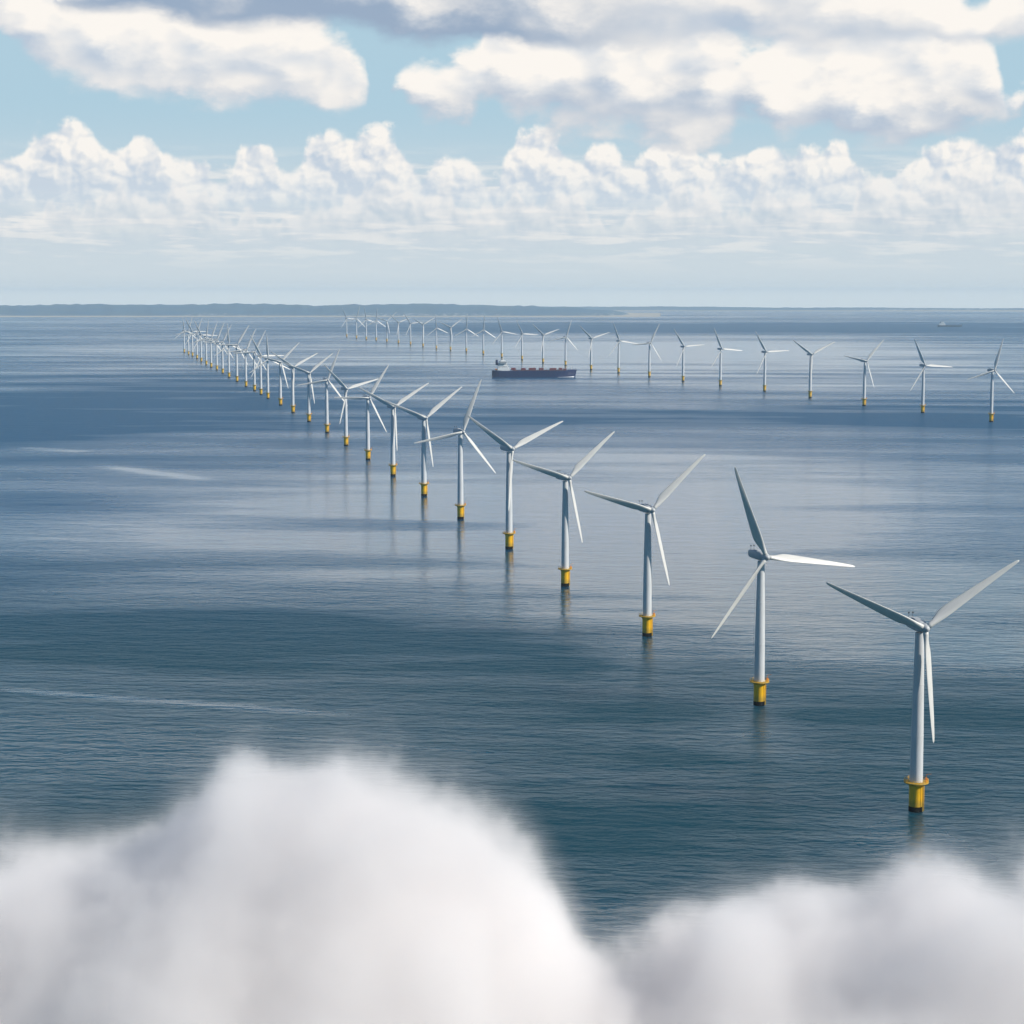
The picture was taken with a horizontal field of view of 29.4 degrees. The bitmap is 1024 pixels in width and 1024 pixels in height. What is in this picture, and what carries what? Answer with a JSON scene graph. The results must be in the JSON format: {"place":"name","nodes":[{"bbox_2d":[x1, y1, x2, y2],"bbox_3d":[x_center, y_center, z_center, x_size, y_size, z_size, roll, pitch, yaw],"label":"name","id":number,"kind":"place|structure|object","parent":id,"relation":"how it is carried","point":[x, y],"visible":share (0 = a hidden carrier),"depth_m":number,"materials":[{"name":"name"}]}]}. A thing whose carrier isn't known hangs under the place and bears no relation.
{"place":"outdoors","nodes":[
{"label":"outdoors","id":0,"kind":"place"},
{"bbox_2d":[0,303,659,316],"bbox_3d":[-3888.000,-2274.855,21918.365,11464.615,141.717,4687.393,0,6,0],"label":"coast","id":1,"kind":"structure","parent":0,"point":[247,310],"depth_m":20545.19},
{"bbox_2d":[0,311,1023,1023],"bbox_3d":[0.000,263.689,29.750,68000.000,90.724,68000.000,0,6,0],"label":"sea","id":2,"kind":"structure","parent":0,"point":[302,721],"depth_m":1120.39,"materials":[{"name":"liquid"}]},
{"bbox_2d":[176,317,194,352],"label":"wind turbine","id":3,"kind":"object","parent":2,"relation":"in","point":[183,338],"visible":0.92,"depth_m":7231.12,"materials":[{"name":"white metal"}]},
{"bbox_2d":[176,316,194,354],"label":"wind turbine","id":4,"kind":"object","parent":2,"relation":"in","point":[188,331],"visible":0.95,"depth_m":6965.61,"materials":[{"name":"white metal"}]},
{"bbox_2d":[185,319,205,355],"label":"wind turbine","id":5,"kind":"object","parent":2,"relation":"in","point":[191,336],"visible":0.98,"depth_m":6809.38,"materials":[{"name":"white metal"}]},
{"bbox_2d":[184,317,207,358],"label":"wind turbine","id":6,"kind":"object","parent":2,"relation":"in","point":[196,333],"visible":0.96,"depth_m":6535.41,"materials":[{"name":"white metal"}]},
{"bbox_2d":[192,320,218,364],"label":"wind turbine","id":7,"kind":"object","parent":2,"relation":"in","point":[205,337],"visible":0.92,"depth_m":5966.48,"materials":[{"name":"white metal"}]},
{"bbox_2d":[194,320,217,361],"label":"wind turbine","id":8,"kind":"object","parent":2,"relation":"in","point":[200,334],"visible":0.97,"depth_m":6248.47,"materials":[{"name":"white metal"}]},
{"bbox_2d":[195,322,220,367],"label":"wind turbine","id":9,"kind":"object","parent":2,"relation":"in","point":[211,346],"visible":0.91,"depth_m":5772.35,"materials":[{"name":"white metal"}]},
{"bbox_2d":[203,322,227,369],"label":"wind turbine","id":10,"kind":"object","parent":2,"relation":"in","point":[216,365],"visible":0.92,"depth_m":5566.90,"materials":[{"name":"white metal"}]},
{"bbox_2d":[207,324,232,373],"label":"wind turbine","id":11,"kind":"object","parent":2,"relation":"in","point":[222,361],"visible":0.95,"depth_m":5330.56,"materials":[{"name":"white metal"}]},
{"bbox_2d":[215,323,244,377],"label":"wind turbine","id":12,"kind":"object","parent":2,"relation":"in","point":[228,372],"visible":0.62,"depth_m":5070.36,"materials":[{"name":"white metal"}]},
{"bbox_2d":[216,326,248,381],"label":"wind turbine","id":13,"kind":"object","parent":2,"relation":"in","point":[236,345],"visible":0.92,"depth_m":4827.19,"materials":[{"name":"white metal"}]},
{"bbox_2d":[228,329,258,386],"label":"wind turbine","id":14,"kind":"object","parent":2,"relation":"in","point":[245,350],"visible":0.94,"depth_m":4569.73,"materials":[{"name":"white metal"}]},
{"bbox_2d":[232,330,266,390],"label":"wind turbine","id":15,"kind":"object","parent":2,"relation":"in","point":[254,377],"visible":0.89,"depth_m":4381.63,"materials":[{"name":"white metal"}]},
{"bbox_2d":[250,335,283,394],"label":"wind turbine","id":16,"kind":"object","parent":2,"relation":"in","point":[257,349],"visible":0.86,"depth_m":4210.12,"materials":[{"name":"white metal"}]},
{"bbox_2d":[250,334,289,398],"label":"wind turbine","id":17,"kind":"object","parent":2,"relation":"in","point":[267,375],"visible":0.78,"depth_m":4050.46,"materials":[{"name":"white metal"}]},
{"bbox_2d":[256,342,299,405],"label":"wind turbine","id":18,"kind":"object","parent":2,"relation":"in","point":[280,398],"visible":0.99,"depth_m":3815.25,"materials":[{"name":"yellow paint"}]},
{"bbox_2d":[272,352,317,412],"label":"wind turbine","id":19,"kind":"object","parent":2,"relation":"in","point":[292,405],"visible":0.84,"depth_m":3576.52,"materials":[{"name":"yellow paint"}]},
{"bbox_2d":[283,353,332,421],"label":"wind turbine","id":20,"kind":"object","parent":2,"relation":"in","point":[309,412],"visible":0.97,"depth_m":3325.70,"materials":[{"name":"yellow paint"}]},
{"bbox_2d":[297,349,347,432],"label":"wind turbine","id":21,"kind":"object","parent":2,"relation":"in","point":[326,423],"visible":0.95,"depth_m":3063.51,"materials":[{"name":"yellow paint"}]},
{"bbox_2d":[341,308,352,336],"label":"wind turbine","id":22,"kind":"object","parent":2,"relation":"in","point":[346,318],"visible":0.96,"depth_m":9877.80,"materials":[{"name":"white metal"}]},
{"bbox_2d":[324,364,377,445],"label":"wind turbine","id":23,"kind":"object","parent":2,"relation":"in","point":[344,408],"visible":0.98,"depth_m":2803.56,"materials":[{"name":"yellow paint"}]},
{"bbox_2d":[345,307,364,338],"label":"wind turbine","id":24,"kind":"object","parent":2,"relation":"in","point":[356,335],"visible":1,"depth_m":9538.50,"materials":[{"name":"white metal"}]},
{"bbox_2d":[334,365,388,459],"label":"wind turbine","id":25,"kind":"object","parent":2,"relation":"in","point":[368,450],"visible":0.98,"depth_m":2567.21,"materials":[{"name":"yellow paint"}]},
{"bbox_2d":[359,308,375,339],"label":"wind turbine","id":26,"kind":"object","parent":2,"relation":"in","point":[366,319],"visible":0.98,"depth_m":9262.54,"materials":[{"name":"white metal"}]},
{"bbox_2d":[368,312,385,340],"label":"wind turbine","id":27,"kind":"object","parent":2,"relation":"in","point":[376,327],"visible":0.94,"depth_m":9103.25,"materials":[{"name":"white metal"}]},
{"bbox_2d":[376,312,396,341],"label":"wind turbine","id":28,"kind":"object","parent":2,"relation":"in","point":[386,326],"visible":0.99,"depth_m":8831.60,"materials":[{"name":"white metal"}]},
{"bbox_2d":[359,383,428,475],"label":"wind turbine","id":29,"kind":"object","parent":2,"relation":"in","point":[393,465],"visible":0.88,"depth_m":2342.59,"materials":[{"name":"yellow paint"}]},
{"bbox_2d":[389,314,409,343],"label":"wind turbine","id":30,"kind":"object","parent":2,"relation":"in","point":[398,340],"visible":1,"depth_m":8560.73,"materials":[{"name":"white metal"}]},
{"bbox_2d":[404,314,421,344],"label":"wind turbine","id":31,"kind":"object","parent":2,"relation":"in","point":[410,328],"visible":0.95,"depth_m":8339.91,"materials":[{"name":"white metal"}]},
{"bbox_2d":[385,387,461,495],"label":"wind turbine","id":32,"kind":"object","parent":2,"relation":"in","point":[423,483],"visible":0.99,"depth_m":2111.33,"materials":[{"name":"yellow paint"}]},
{"bbox_2d":[414,318,433,346],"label":"wind turbine","id":33,"kind":"object","parent":2,"relation":"in","point":[423,331],"visible":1,"depth_m":8021.91,"materials":[{"name":"white metal"}]},
{"bbox_2d":[427,315,446,348],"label":"wind turbine","id":34,"kind":"object","parent":2,"relation":"in","point":[436,328],"visible":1,"depth_m":7726.88,"materials":[{"name":"white metal"}]},
{"bbox_2d":[440,319,461,350],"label":"wind turbine","id":35,"kind":"object","parent":2,"relation":"in","point":[450,332],"visible":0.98,"depth_m":7520.22,"materials":[{"name":"white metal"}]},
{"bbox_2d":[414,380,495,518],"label":"wind turbine","id":36,"kind":"object","parent":2,"relation":"in","point":[460,505],"visible":1,"depth_m":1895.45,"materials":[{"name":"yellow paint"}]},
{"bbox_2d":[455,320,478,351],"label":"wind turbine","id":37,"kind":"object","parent":2,"relation":"in","point":[466,329],"visible":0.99,"depth_m":7324.94,"materials":[{"name":"white metal"}]},
{"bbox_2d":[473,315,493,354],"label":"wind turbine","id":38,"kind":"object","parent":2,"relation":"in","point":[483,330],"visible":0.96,"depth_m":7019.64,"materials":[{"name":"white metal"}]},
{"bbox_2d":[493,317,517,357],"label":"wind turbine","id":39,"kind":"object","parent":2,"relation":"in","point":[501,331],"visible":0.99,"depth_m":6687.97,"materials":[{"name":"white metal"}]},
{"bbox_2d":[467,415,562,548],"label":"wind turbine","id":40,"kind":"object","parent":2,"relation":"in","point":[508,532],"visible":0.99,"depth_m":1672.81,"materials":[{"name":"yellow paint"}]},
{"bbox_2d":[515,320,537,359],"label":"wind turbine","id":41,"kind":"object","parent":2,"relation":"in","point":[521,334],"visible":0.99,"depth_m":6435.12,"materials":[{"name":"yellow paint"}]},
{"bbox_2d":[492,360,576,376],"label":"cargo ship","id":42,"kind":"object","parent":2,"relation":"on","point":[502,370],"visible":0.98,"depth_m":5110.94,"materials":[{"name":"metal"}]},
{"bbox_2d":[534,326,558,362],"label":"wind turbine","id":43,"kind":"object","parent":2,"relation":"in","point":[542,348],"visible":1,"depth_m":6154.66,"materials":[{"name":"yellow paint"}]},
{"bbox_2d":[513,432,613,586],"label":"wind turbine","id":44,"kind":"object","parent":2,"relation":"in","point":[565,568],"visible":0.99,"depth_m":1461.32,"materials":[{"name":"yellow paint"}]},
{"bbox_2d":[551,320,575,365],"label":"wind turbine","id":45,"kind":"object","parent":2,"relation":"in","point":[565,361],"visible":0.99,"depth_m":5937.99,"materials":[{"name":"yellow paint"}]},
{"bbox_2d":[579,325,609,369],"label":"wind turbine","id":46,"kind":"object","parent":2,"relation":"in","point":[590,351],"visible":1,"depth_m":5588.23,"materials":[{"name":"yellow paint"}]},
{"bbox_2d":[608,323,636,372],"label":"wind turbine","id":47,"kind":"object","parent":2,"relation":"in","point":[618,364],"visible":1,"depth_m":5377.20,"materials":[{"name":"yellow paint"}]},
{"bbox_2d":[584,454,705,636],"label":"wind turbine","id":48,"kind":"object","parent":2,"relation":"in","point":[647,616],"visible":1,"depth_m":1246.98,"materials":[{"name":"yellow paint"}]},
{"bbox_2d":[632,325,661,376],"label":"wind turbine","id":49,"kind":"object","parent":2,"relation":"in","point":[649,366],"visible":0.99,"depth_m":5118.09,"materials":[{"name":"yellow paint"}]},
{"bbox_2d":[674,329,703,381],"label":"wind turbine","id":50,"kind":"object","parent":2,"relation":"in","point":[682,346],"visible":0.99,"depth_m":4856.04,"materials":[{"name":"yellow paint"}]},
{"bbox_2d":[711,328,741,385],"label":"wind turbine","id":51,"kind":"object","parent":2,"relation":"in","point":[720,369],"visible":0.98,"depth_m":4620.25,"materials":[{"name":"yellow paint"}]},
{"bbox_2d":[755,331,788,391],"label":"wind turbine","id":52,"kind":"object","parent":2,"relation":"in","point":[764,373],"visible":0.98,"depth_m":4360.50,"materials":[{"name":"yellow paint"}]},
{"bbox_2d":[711,467,854,705],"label":"wind turbine","id":53,"kind":"object","parent":2,"relation":"in","point":[759,681],"visible":0.99,"depth_m":1037.65,"materials":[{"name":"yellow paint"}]},
{"bbox_2d":[792,339,833,397],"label":"wind turbine","id":54,"kind":"object","parent":2,"relation":"in","point":[810,354],"visible":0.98,"depth_m":4088.26,"materials":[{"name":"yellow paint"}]},
{"bbox_2d":[844,340,883,405],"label":"wind turbine","id":55,"kind":"object","parent":2,"relation":"in","point":[864,398],"visible":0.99,"depth_m":3798.22,"materials":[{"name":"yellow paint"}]},
{"bbox_2d":[826,560,1018,812],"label":"wind turbine","id":56,"kind":"object","parent":2,"relation":"in","point":[916,782],"visible":0.98,"depth_m":822.31,"materials":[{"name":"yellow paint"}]},
{"bbox_2d":[910,339,950,412],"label":"wind turbine","id":57,"kind":"object","parent":2,"relation":"in","point":[923,366],"visible":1,"depth_m":3576.07,"materials":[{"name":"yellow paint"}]},
{"bbox_2d":[937,320,961,326],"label":"coaster ship","id":58,"kind":"object","parent":2,"relation":"on","point":[942,324],"visible":0.92,"depth_m":13216.25,"materials":[{"name":"metal"}]},
{"bbox_2d":[967,339,1013,421],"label":"wind turbine","id":59,"kind":"object","parent":2,"relation":"in","point":[991,413],"visible":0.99,"depth_m":3325.56,"materials":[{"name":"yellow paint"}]},
{"bbox_2d":[0,0,1023,307],"label":"sky","id":60,"kind":"structure","parent":0,"point":[549,153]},
{"bbox_2d":[540,306,1023,310],"bbox_3d":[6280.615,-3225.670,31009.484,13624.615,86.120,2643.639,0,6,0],"label":"distant coast","id":61,"kind":"structure","parent":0,"point":[658,308],"depth_m":30334.16}
]}

